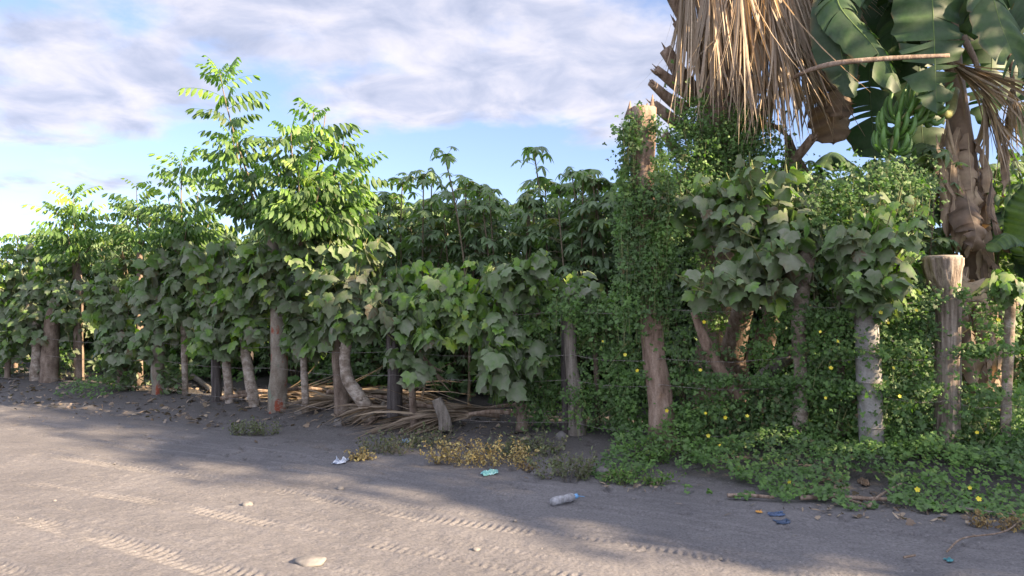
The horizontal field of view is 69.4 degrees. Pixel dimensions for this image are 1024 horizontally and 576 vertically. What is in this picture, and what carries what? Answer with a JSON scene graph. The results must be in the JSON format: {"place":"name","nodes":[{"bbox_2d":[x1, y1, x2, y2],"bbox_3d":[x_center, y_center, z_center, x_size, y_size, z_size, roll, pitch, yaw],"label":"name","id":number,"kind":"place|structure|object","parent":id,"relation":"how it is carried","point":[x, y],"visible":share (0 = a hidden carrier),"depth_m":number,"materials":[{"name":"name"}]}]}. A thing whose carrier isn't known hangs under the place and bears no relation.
{"place":"outdoors","nodes":[
{"label":"outdoors","id":0,"kind":"place"},
{"bbox_2d":[0,302,1023,575],"bbox_3d":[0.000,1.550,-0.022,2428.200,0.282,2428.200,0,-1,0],"label":"ground","id":1,"kind":"structure","parent":0,"point":[156,508],"depth_m":5.64,"materials":[{"name":"grey soil"}]},
{"bbox_2d":[0,231,37,372],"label":"feathery leaved tree","id":2,"kind":"object","parent":1,"relation":"on","point":[4,240],"visible":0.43,"depth_m":14.40,"materials":[{"name":"green plant"}]},
{"bbox_2d":[0,243,51,377],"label":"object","id":3,"kind":"object","parent":1,"relation":"on","point":[12,278],"visible":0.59,"depth_m":13.48,"materials":[{"name":"green plant"}]},
{"bbox_2d":[0,261,52,380],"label":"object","id":4,"kind":"object","parent":1,"relation":"on","point":[25,323],"visible":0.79,"depth_m":13.09,"materials":[{"name":"green plant"}]},
{"bbox_2d":[29,246,95,382],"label":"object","id":5,"kind":"object","parent":1,"relation":"on","point":[59,294],"visible":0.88,"depth_m":13.03,"materials":[{"name":"green plant"}]},
{"bbox_2d":[37,346,98,378],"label":"weed","id":6,"kind":"object","parent":1,"relation":"on","point":[68,365],"visible":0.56,"depth_m":13.26,"materials":[{"name":"green plant"}]},
{"bbox_2d":[18,182,124,380],"bbox_3d":[-7.952,-0.128,13.279,2.333,3.597,1.511,-1,-1,34],"label":"feathery leaved tree","id":7,"kind":"object","parent":1,"relation":"on","point":[55,237],"visible":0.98,"depth_m":13.15,"materials":[{"name":"green plant"}]},
{"bbox_2d":[53,371,143,399],"bbox_3d":[-6.866,1.580,12.307,1.374,0.329,2.380,0,-1,0],"label":"verge grass patch","id":8,"kind":"object","parent":1,"relation":"on","point":[94,384],"visible":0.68,"depth_m":11.90,"materials":[{"name":"green plant"}]},
{"bbox_2d":[81,241,122,350],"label":"cassava plant","id":9,"kind":"object","parent":1,"relation":"on","point":[89,268],"visible":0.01,"depth_m":15.34,"materials":[{"name":"green plant"}]},
{"bbox_2d":[71,257,143,390],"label":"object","id":10,"kind":"object","parent":1,"relation":"on","point":[106,308],"visible":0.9,"depth_m":11.86,"materials":[{"name":"green plant"}]},
{"bbox_2d":[94,241,144,339],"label":"cassava plant","id":11,"kind":"object","parent":1,"relation":"on","point":[121,267],"visible":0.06,"depth_m":14.76,"materials":[{"name":"green plant"}]},
{"bbox_2d":[94,361,151,391],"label":"weed","id":12,"kind":"object","parent":1,"relation":"on","point":[129,380],"visible":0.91,"depth_m":11.88,"materials":[{"name":"green plant"}]},
{"bbox_2d":[99,223,149,327],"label":"cassava plant","id":13,"kind":"object","parent":1,"relation":"on","point":[124,261],"visible":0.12,"depth_m":14.19,"materials":[{"name":"green plant"}]},
{"bbox_2d":[93,178,168,385],"bbox_3d":[-6.315,-0.006,12.466,1.583,3.675,1.196,0,-1,29],"label":"feathery leaved tree","id":14,"kind":"object","parent":1,"relation":"on","point":[122,236],"visible":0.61,"depth_m":12.40,"materials":[{"name":"green plant"}]},
{"bbox_2d":[116,254,192,394],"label":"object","id":15,"kind":"object","parent":1,"relation":"on","point":[147,339],"visible":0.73,"depth_m":11.30,"materials":[{"name":"green plant"}]},
{"bbox_2d":[154,354,198,394],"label":"weed","id":16,"kind":"object","parent":1,"relation":"on","point":[174,381],"visible":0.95,"depth_m":11.30,"materials":[{"name":"green plant"}]},
{"bbox_2d":[123,147,241,394],"bbox_3d":[-5.043,-0.190,11.218,1.864,3.883,1.412,-1,-1,33],"label":"feathery leaved tree","id":17,"kind":"object","parent":1,"relation":"on","point":[174,233],"visible":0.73,"depth_m":11.11,"materials":[{"name":"green plant"}]},
{"bbox_2d":[178,234,248,403],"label":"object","id":18,"kind":"object","parent":1,"relation":"on","point":[202,281],"visible":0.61,"depth_m":10.32,"materials":[{"name":"green plant"}]},
{"bbox_2d":[211,359,221,401],"bbox_3d":[-4.264,1.235,10.669,0.159,0.934,0.157,0,-1,0],"label":"fence post","id":19,"kind":"object","parent":1,"relation":"on","point":[216,386],"visible":0.59,"depth_m":10.61,"materials":[{"name":"grey wood"}]},
{"bbox_2d":[209,239,269,406],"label":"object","id":20,"kind":"object","parent":1,"relation":"on","point":[235,304],"visible":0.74,"depth_m":10.06,"materials":[{"name":"green plant"}]},
{"bbox_2d":[170,55,311,413],"bbox_3d":[-3.479,-0.693,9.854,2.030,4.827,1.514,-1,-1,40],"label":"feathery leaved tree","id":21,"kind":"object","parent":1,"relation":"on","point":[278,287],"visible":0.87,"depth_m":9.83,"materials":[{"name":"green plant"}]},
{"bbox_2d":[222,230,264,371],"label":"cassava plant","id":22,"kind":"object","parent":1,"relation":"on","point":[230,237],"visible":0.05,"depth_m":13.60,"materials":[{"name":"green plant"}]},
{"bbox_2d":[222,416,282,436],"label":"weed","id":23,"kind":"object","parent":1,"relation":"on","point":[240,425],"visible":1,"depth_m":8.68,"materials":[{"name":"green plant"}]},
{"bbox_2d":[0,372,534,450],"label":"leaf litter","id":24,"kind":"object","parent":1,"relation":"on","point":[205,405],"visible":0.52,"depth_m":10.44,"materials":[{"name":"brown plant"}]},
{"bbox_2d":[220,379,315,400],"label":"fallen palm frond","id":25,"kind":"object","parent":1,"relation":"on","point":[265,396],"visible":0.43,"depth_m":10.51,"materials":[{"name":"plant"}]},
{"bbox_2d":[252,228,293,373],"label":"cassava plant","id":26,"kind":"object","parent":1,"relation":"on","point":[264,357],"visible":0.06,"depth_m":12.44,"materials":[{"name":"green plant"}]},
{"bbox_2d":[237,366,333,396],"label":"fallen palm frond","id":27,"kind":"object","parent":1,"relation":"on","point":[265,391],"visible":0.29,"depth_m":10.62,"materials":[{"name":"plant"}]},
{"bbox_2d":[277,298,332,411],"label":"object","id":28,"kind":"object","parent":1,"relation":"on","point":[294,343],"visible":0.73,"depth_m":9.57,"materials":[{"name":"green plant"}]},
{"bbox_2d":[293,555,326,566],"bbox_3d":[-1.222,1.651,4.464,0.192,0.060,0.169,0,-1,0],"label":"stone","id":29,"kind":"object","parent":1,"relation":"on","point":[309,561],"visible":0.93,"depth_m":4.43,"materials":[{"name":"beige stone"}]},
{"bbox_2d":[244,97,395,416],"bbox_3d":[-2.481,-0.416,9.372,1.935,4.102,1.883,0,-1,0],"label":"feathery leaved tree","id":30,"kind":"object","parent":1,"relation":"on","point":[306,216],"visible":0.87,"depth_m":9.14,"materials":[{"name":"green plant"}]},
{"bbox_2d":[277,389,386,414],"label":"fallen palm frond","id":31,"kind":"object","parent":1,"relation":"on","point":[320,399],"visible":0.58,"depth_m":9.72,"materials":[{"name":"plant"}]},
{"bbox_2d":[301,235,395,421],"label":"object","id":32,"kind":"object","parent":1,"relation":"on","point":[336,300],"visible":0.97,"depth_m":8.82,"materials":[{"name":"green plant"}]},
{"bbox_2d":[343,446,376,461],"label":"weed","id":33,"kind":"object","parent":1,"relation":"on","point":[363,456],"visible":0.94,"depth_m":7.36,"materials":[{"name":"yellow plant"}]},
{"bbox_2d":[321,399,433,426],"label":"fallen palm frond","id":34,"kind":"object","parent":1,"relation":"on","point":[355,410],"visible":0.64,"depth_m":8.91,"materials":[{"name":"plant"}]},
{"bbox_2d":[345,191,414,389],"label":"cassava plant","id":35,"kind":"object","parent":1,"relation":"on","point":[388,199],"visible":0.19,"depth_m":11.55,"materials":[{"name":"green plant"}]},
{"bbox_2d":[355,437,413,455],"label":"weed","id":36,"kind":"object","parent":1,"relation":"on","point":[393,450],"visible":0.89,"depth_m":7.64,"materials":[{"name":"green plant"}]},
{"bbox_2d":[360,194,419,378],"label":"cassava plant","id":37,"kind":"object","parent":1,"relation":"on","point":[397,215],"visible":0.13,"depth_m":12.84,"materials":[{"name":"green plant"}]},
{"bbox_2d":[384,299,402,419],"bbox_3d":[-1.408,0.839,8.836,0.196,1.434,0.199,-1,-1,38],"label":"fence post","id":38,"kind":"object","parent":1,"relation":"on","point":[394,399],"visible":0.38,"depth_m":8.76,"materials":[{"name":"grey wood"}]},
{"bbox_2d":[326,357,467,409],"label":"fallen palm frond","id":39,"kind":"object","parent":1,"relation":"on","point":[382,391],"visible":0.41,"depth_m":9.84,"materials":[{"name":"plant"}]},
{"bbox_2d":[358,421,460,451],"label":"weed","id":40,"kind":"object","parent":1,"relation":"on","point":[414,439],"visible":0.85,"depth_m":7.90,"materials":[{"name":"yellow plant"}]},
{"bbox_2d":[391,199,451,359],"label":"cassava plant","id":41,"kind":"object","parent":1,"relation":"on","point":[405,258],"visible":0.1,"depth_m":12.60,"materials":[{"name":"green plant"}]},
{"bbox_2d":[344,395,499,438],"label":"fallen palm frond","id":42,"kind":"object","parent":1,"relation":"on","point":[386,422],"visible":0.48,"depth_m":8.59,"materials":[{"name":"plant"}]},
{"bbox_2d":[408,388,534,412],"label":"fallen palm frond","id":43,"kind":"object","parent":42,"relation":"on","point":[455,406],"visible":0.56,"depth_m":9.09,"materials":[{"name":"plant"}]},
{"bbox_2d":[376,167,471,393],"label":"cassava plant","id":44,"kind":"object","parent":1,"relation":"on","point":[422,210],"visible":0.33,"depth_m":11.12,"materials":[{"name":"green plant"}]},
{"bbox_2d":[364,255,500,428],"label":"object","id":45,"kind":"object","parent":1,"relation":"on","point":[438,308],"visible":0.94,"depth_m":8.41,"materials":[{"name":"green plant"}]},
{"bbox_2d":[432,397,452,430],"bbox_3d":[-0.785,1.410,8.321,0.239,0.376,0.153,0,-1,0],"label":"tree stump","id":46,"kind":"object","parent":1,"relation":"on","point":[442,413],"visible":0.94,"depth_m":8.27,"materials":[{"name":"grey wood"}]},
{"bbox_2d":[376,386,515,439],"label":"fallen palm frond","id":47,"kind":"object","parent":1,"relation":"on","point":[455,415],"visible":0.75,"depth_m":8.45,"materials":[{"name":"plant"}]},
{"bbox_2d":[430,146,491,404],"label":"cassava plant","id":48,"kind":"object","parent":1,"relation":"on","point":[447,158],"visible":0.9,"depth_m":10.24,"materials":[{"name":"green plant"}]},
{"bbox_2d":[423,177,505,394],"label":"cassava plant","id":49,"kind":"object","parent":1,"relation":"on","point":[455,251],"visible":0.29,"depth_m":10.90,"materials":[{"name":"green plant"}]},
{"bbox_2d":[432,199,496,386],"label":"cassava plant","id":50,"kind":"object","parent":1,"relation":"on","point":[461,202],"visible":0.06,"depth_m":12.04,"materials":[{"name":"green plant"}]},
{"bbox_2d":[417,434,541,468],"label":"weed","id":51,"kind":"object","parent":1,"relation":"on","point":[473,456],"visible":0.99,"depth_m":7.13,"materials":[{"name":"yellow plant"}]},
{"bbox_2d":[454,186,533,371],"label":"cassava plant","id":52,"kind":"object","parent":1,"relation":"on","point":[518,213],"visible":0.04,"depth_m":11.76,"materials":[{"name":"green plant"}]},
{"bbox_2d":[462,187,557,400],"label":"cassava plant","id":53,"kind":"object","parent":1,"relation":"on","point":[527,202],"visible":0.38,"depth_m":10.41,"materials":[{"name":"green plant"}]},
{"bbox_2d":[461,248,559,431],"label":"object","id":54,"kind":"object","parent":1,"relation":"on","point":[499,362],"visible":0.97,"depth_m":8.08,"materials":[{"name":"green plant"}]},
{"bbox_2d":[499,288,583,434],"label":"climbing vine","id":55,"kind":"object","parent":54,"relation":"attached to","point":[538,413],"visible":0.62,"depth_m":8.29,"materials":[{"name":"green plant"}]},
{"bbox_2d":[0,337,1021,419],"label":"field undergrowth","id":56,"kind":"object","parent":1,"relation":"on","point":[462,387],"visible":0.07,"depth_m":11.49,"materials":[{"name":"green plant"}]},
{"bbox_2d":[486,196,537,309],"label":"cassava plant","id":57,"kind":"object","parent":1,"relation":"on","point":[505,234],"visible":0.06,"depth_m":12.52,"materials":[{"name":"green plant"}]},
{"bbox_2d":[484,425,567,457],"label":"weed","id":58,"kind":"object","parent":1,"relation":"on","point":[531,445],"visible":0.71,"depth_m":7.48,"materials":[{"name":"plant"}]},
{"bbox_2d":[511,146,568,395],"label":"cassava plant","id":59,"kind":"object","parent":1,"relation":"on","point":[533,151],"visible":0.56,"depth_m":10.62,"materials":[{"name":"green plant"}]},
{"bbox_2d":[515,179,581,383],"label":"cassava plant","id":60,"kind":"object","parent":1,"relation":"on","point":[553,250],"visible":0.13,"depth_m":11.11,"materials":[{"name":"green plant"}]},
{"bbox_2d":[527,445,597,480],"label":"weed","id":61,"kind":"object","parent":1,"relation":"on","point":[586,470],"visible":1,"depth_m":6.60,"materials":[{"name":"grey plant"}]},
{"bbox_2d":[550,493,584,505],"bbox_3d":[0.442,1.651,5.811,0.351,0.074,0.058,1,-1,-38],"label":"plastic bottle","id":62,"kind":"object","parent":1,"relation":"on","point":[561,499],"visible":1,"depth_m":5.75,"materials":[{"name":"plastic"}]},
{"bbox_2d":[561,296,585,435],"bbox_3d":[0.666,0.886,8.148,0.317,1.592,0.206,0,-1,30],"label":"fence post","id":63,"kind":"object","parent":1,"relation":"on","point":[569,365],"visible":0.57,"depth_m":8.07,"materials":[{"name":"grey wood"}]},
{"bbox_2d":[542,280,627,437],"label":"climbing vine","id":64,"kind":"object","parent":63,"relation":"attached to","point":[567,308],"visible":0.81,"depth_m":7.93,"materials":[{"name":"green plant"}]},
{"bbox_2d":[541,270,613,427],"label":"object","id":65,"kind":"object","parent":1,"relation":"on","point":[589,288],"visible":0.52,"depth_m":8.29,"materials":[{"name":"green plant"}]},
{"bbox_2d":[537,171,622,381],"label":"cassava plant","id":66,"kind":"object","parent":1,"relation":"on","point":[576,251],"visible":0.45,"depth_m":9.83,"materials":[{"name":"green plant"}]},
{"bbox_2d":[544,183,617,365],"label":"cassava plant","id":67,"kind":"object","parent":1,"relation":"on","point":[562,195],"visible":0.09,"depth_m":11.14,"materials":[{"name":"green plant"}]},
{"bbox_2d":[548,166,655,402],"bbox_3d":[1.293,-0.008,10.022,1.711,3.416,1.396,0,-1,9],"label":"cassava plant","id":68,"kind":"object","parent":1,"relation":"on","point":[593,173],"visible":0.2,"depth_m":9.92,"materials":[{"name":"green plant"}]},
{"bbox_2d":[523,291,684,442],"bbox_3d":[1.072,0.827,8.044,1.690,1.585,1.230,0,-1,31],"label":"flowering vine","id":69,"kind":"object","parent":1,"relation":"on","point":[632,379],"visible":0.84,"depth_m":7.86,"materials":[{"name":"green plant"}]},
{"bbox_2d":[602,462,686,486],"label":"weed","id":70,"kind":"object","parent":1,"relation":"on","point":[613,473],"visible":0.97,"depth_m":6.40,"materials":[{"name":"green plant"}]},
{"bbox_2d":[624,94,677,451],"bbox_3d":[1.427,-0.146,7.568,0.567,3.673,0.339,0,-1,0],"label":"dead tree","id":71,"kind":"object","parent":1,"relation":"on","point":[661,396],"visible":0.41,"depth_m":7.46,"materials":[{"name":"beige plant"}]},
{"bbox_2d":[596,100,690,346],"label":"climbing vine","id":72,"kind":"object","parent":71,"relation":"attached to","point":[634,205],"visible":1,"depth_m":7.34,"materials":[{"name":"green plant"}]},
{"bbox_2d":[611,431,709,464],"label":"weed","id":73,"kind":"object","parent":1,"relation":"on","point":[662,457],"visible":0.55,"depth_m":7.07,"materials":[{"name":"green plant"}]},
{"bbox_2d":[630,171,696,406],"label":"cassava plant","id":74,"kind":"object","parent":1,"relation":"on","point":[677,283],"visible":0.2,"depth_m":9.39,"materials":[{"name":"green plant"}]},
{"bbox_2d":[675,168,755,393],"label":"cassava plant","id":75,"kind":"object","parent":1,"relation":"on","point":[689,311],"visible":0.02,"depth_m":9.39,"materials":[{"name":"green plant"}]},
{"bbox_2d":[691,312,743,401],"bbox_3d":[2.044,0.686,7.381,0.590,0.918,0.122,0,-1,-15],"label":"leaning log","id":76,"kind":"object","parent":1,"relation":"on","point":[705,341],"visible":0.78,"depth_m":7.32,"materials":[{"name":"brown wood"}]},
{"bbox_2d":[626,300,858,444],"bbox_3d":[2.262,0.804,7.474,2.208,1.592,1.225,0,-1,7],"label":"flowering vine","id":77,"kind":"object","parent":1,"relation":"on","point":[742,415],"visible":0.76,"depth_m":7.34,"materials":[{"name":"green plant"}]},
{"bbox_2d":[661,152,832,450],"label":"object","id":78,"kind":"object","parent":1,"relation":"on","point":[748,221],"visible":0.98,"depth_m":7.00,"materials":[{"name":"green plant"}]},
{"bbox_2d":[746,347,791,393],"bbox_3d":[2.694,0.856,7.699,0.536,0.509,0.154,0,-1,10],"label":"leaning log","id":79,"kind":"object","parent":1,"relation":"on","point":[787,361],"visible":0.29,"depth_m":7.63,"materials":[{"name":"wood"}]},
{"bbox_2d":[645,0,949,417],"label":"fan palm","id":80,"kind":"object","parent":1,"relation":"on","point":[725,45],"visible":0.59,"depth_m":8.27,"materials":[{"name":"brown plant"}]},
{"bbox_2d":[654,59,821,347],"bbox_3d":[2.510,-0.931,8.515,2.214,3.310,1.014,0,-1,0],"label":"climbing vine","id":81,"kind":"object","parent":80,"relation":"attached to","point":[699,147],"visible":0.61,"depth_m":8.41,"materials":[{"name":"green plant"}]},
{"bbox_2d":[589,403,1023,528],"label":"creeping ground cover","id":82,"kind":"object","parent":1,"relation":"on","point":[834,446],"visible":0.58,"depth_m":6.37,"materials":[{"name":"green plant"}]},
{"bbox_2d":[971,269,1023,443],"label":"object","id":83,"kind":"object","parent":82,"relation":"on","point":[998,278],"visible":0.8,"depth_m":6.57,"materials":[{"name":"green plant"}]},
{"bbox_2d":[601,478,1019,525],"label":"leaf litter","id":84,"kind":"object","parent":1,"relation":"on","point":[909,522],"visible":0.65,"depth_m":5.50,"materials":[{"name":"plant"}]},
{"bbox_2d":[780,160,858,403],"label":"cassava plant","id":85,"kind":"object","parent":1,"relation":"on","point":[819,170],"visible":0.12,"depth_m":9.02,"materials":[{"name":"green plant"}]},
{"bbox_2d":[751,278,897,451],"bbox_3d":[3.106,0.738,7.183,1.532,1.669,1.279,0,-1,0],"label":"flowering vine","id":86,"kind":"object","parent":1,"relation":"on","point":[829,385],"visible":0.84,"depth_m":6.98,"materials":[{"name":"green plant"}]},
{"bbox_2d":[799,495,900,501],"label":"fallen branch","id":87,"kind":"object","parent":1,"relation":"on","point":[813,497],"visible":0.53,"depth_m":5.82,"materials":[{"name":"brown wood"}]},
{"bbox_2d":[812,186,933,459],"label":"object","id":88,"kind":"object","parent":1,"relation":"on","point":[861,266],"visible":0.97,"depth_m":6.62,"materials":[{"name":"green plant"}]},
{"bbox_2d":[10,338,1023,363],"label":"barbed wire","id":89,"kind":"object","parent":88,"relation":"attached to","point":[767,359],"visible":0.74,"depth_m":7.63,"materials":[{"name":"grey metal"}]},
{"bbox_2d":[11,356,1023,408],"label":"barbed wire","id":90,"kind":"object","parent":88,"relation":"attached to","point":[577,380],"visible":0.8,"depth_m":7.76,"materials":[{"name":"grey metal"}]},
{"bbox_2d":[795,138,950,309],"bbox_3d":[3.519,-0.581,7.245,1.681,1.823,0.965,0,-1,0],"label":"climbing vine","id":91,"kind":"object","parent":88,"relation":"attached to","point":[844,199],"visible":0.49,"depth_m":7.13,"materials":[{"name":"green plant"}]},
{"bbox_2d":[815,152,980,221],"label":"banana plant","id":92,"kind":"object","parent":1,"relation":"on","point":[825,161],"visible":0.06,"depth_m":10.18,"materials":[{"name":"green plant"}]},
{"bbox_2d":[827,262,995,460],"bbox_3d":[3.701,0.674,6.969,1.632,1.815,1.244,1,-1,-33],"label":"flowering vine","id":93,"kind":"object","parent":1,"relation":"on","point":[904,412],"visible":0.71,"depth_m":6.73,"materials":[{"name":"green plant"}]},
{"bbox_2d":[801,0,1023,419],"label":"banana plant","id":94,"kind":"object","parent":1,"relation":"on","point":[921,92],"visible":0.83,"depth_m":7.99,"materials":[{"name":"green plant"}]},
{"bbox_2d":[928,40,1023,143],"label":"dry palm frond","id":95,"kind":"object","parent":94,"relation":"attached to","point":[979,81],"visible":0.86,"depth_m":8.06,"materials":[{"name":"plant"}]},
{"bbox_2d":[960,35,1023,190],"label":"dry palm frond","id":96,"kind":"object","parent":94,"relation":"hanging from","point":[984,135],"visible":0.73,"depth_m":8.28,"materials":[{"name":"plant"}]},
{"bbox_2d":[994,54,1023,153],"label":"dry palm frond","id":97,"kind":"object","parent":94,"relation":"hanging from","point":[1018,111],"visible":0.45,"depth_m":8.40,"materials":[{"name":"plant"}]},
{"bbox_2d":[878,142,969,406],"bbox_3d":[4.702,-0.008,8.640,1.074,3.380,1.589,0,-1,1],"label":"cassava plant","id":98,"kind":"object","parent":1,"relation":"on","point":[930,245],"visible":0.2,"depth_m":8.30,"materials":[{"name":"green plant"}]},
{"bbox_2d":[921,255,964,456],"bbox_3d":[3.983,0.667,6.818,0.338,1.930,0.346,0,-1,0],"label":"fence post","id":99,"kind":"object","parent":1,"relation":"on","point":[940,272],"visible":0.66,"depth_m":6.73,"materials":[{"name":"brown wood"}]},
{"bbox_2d":[919,281,1023,473],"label":"flowering vine","id":100,"kind":"object","parent":1,"relation":"on","point":[986,396],"visible":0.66,"depth_m":6.59,"materials":[{"name":"green plant"}]},
{"bbox_2d":[934,161,1023,382],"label":"cassava plant","id":101,"kind":"object","parent":1,"relation":"on","point":[998,204],"visible":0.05,"depth_m":9.39,"materials":[{"name":"green plant"}]},
{"bbox_2d":[965,507,1023,532],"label":"weed","id":102,"kind":"object","parent":1,"relation":"on","point":[983,521],"visible":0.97,"depth_m":5.16,"materials":[{"name":"brown plant"}]},
{"bbox_2d":[979,142,1023,384],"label":"shade shrub","id":103,"kind":"object","parent":1,"relation":"on","point":[1008,263],"visible":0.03,"depth_m":10.02,"materials":[{"name":"green plant"}]},
{"bbox_2d":[985,184,1023,384],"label":"banana plant","id":104,"kind":"object","parent":1,"relation":"on","point":[1011,236],"visible":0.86,"depth_m":8.34,"materials":[{"name":"green plant"}]},
{"bbox_2d":[993,161,1023,377],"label":"cassava plant","id":105,"kind":"object","parent":1,"relation":"on","point":[1008,198],"visible":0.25,"depth_m":9.27,"materials":[{"name":"green plant"}]},
{"bbox_2d":[0,0,1023,279],"label":"sky","id":106,"kind":"structure","parent":0,"point":[89,88],"materials":[{"name":"blue"}]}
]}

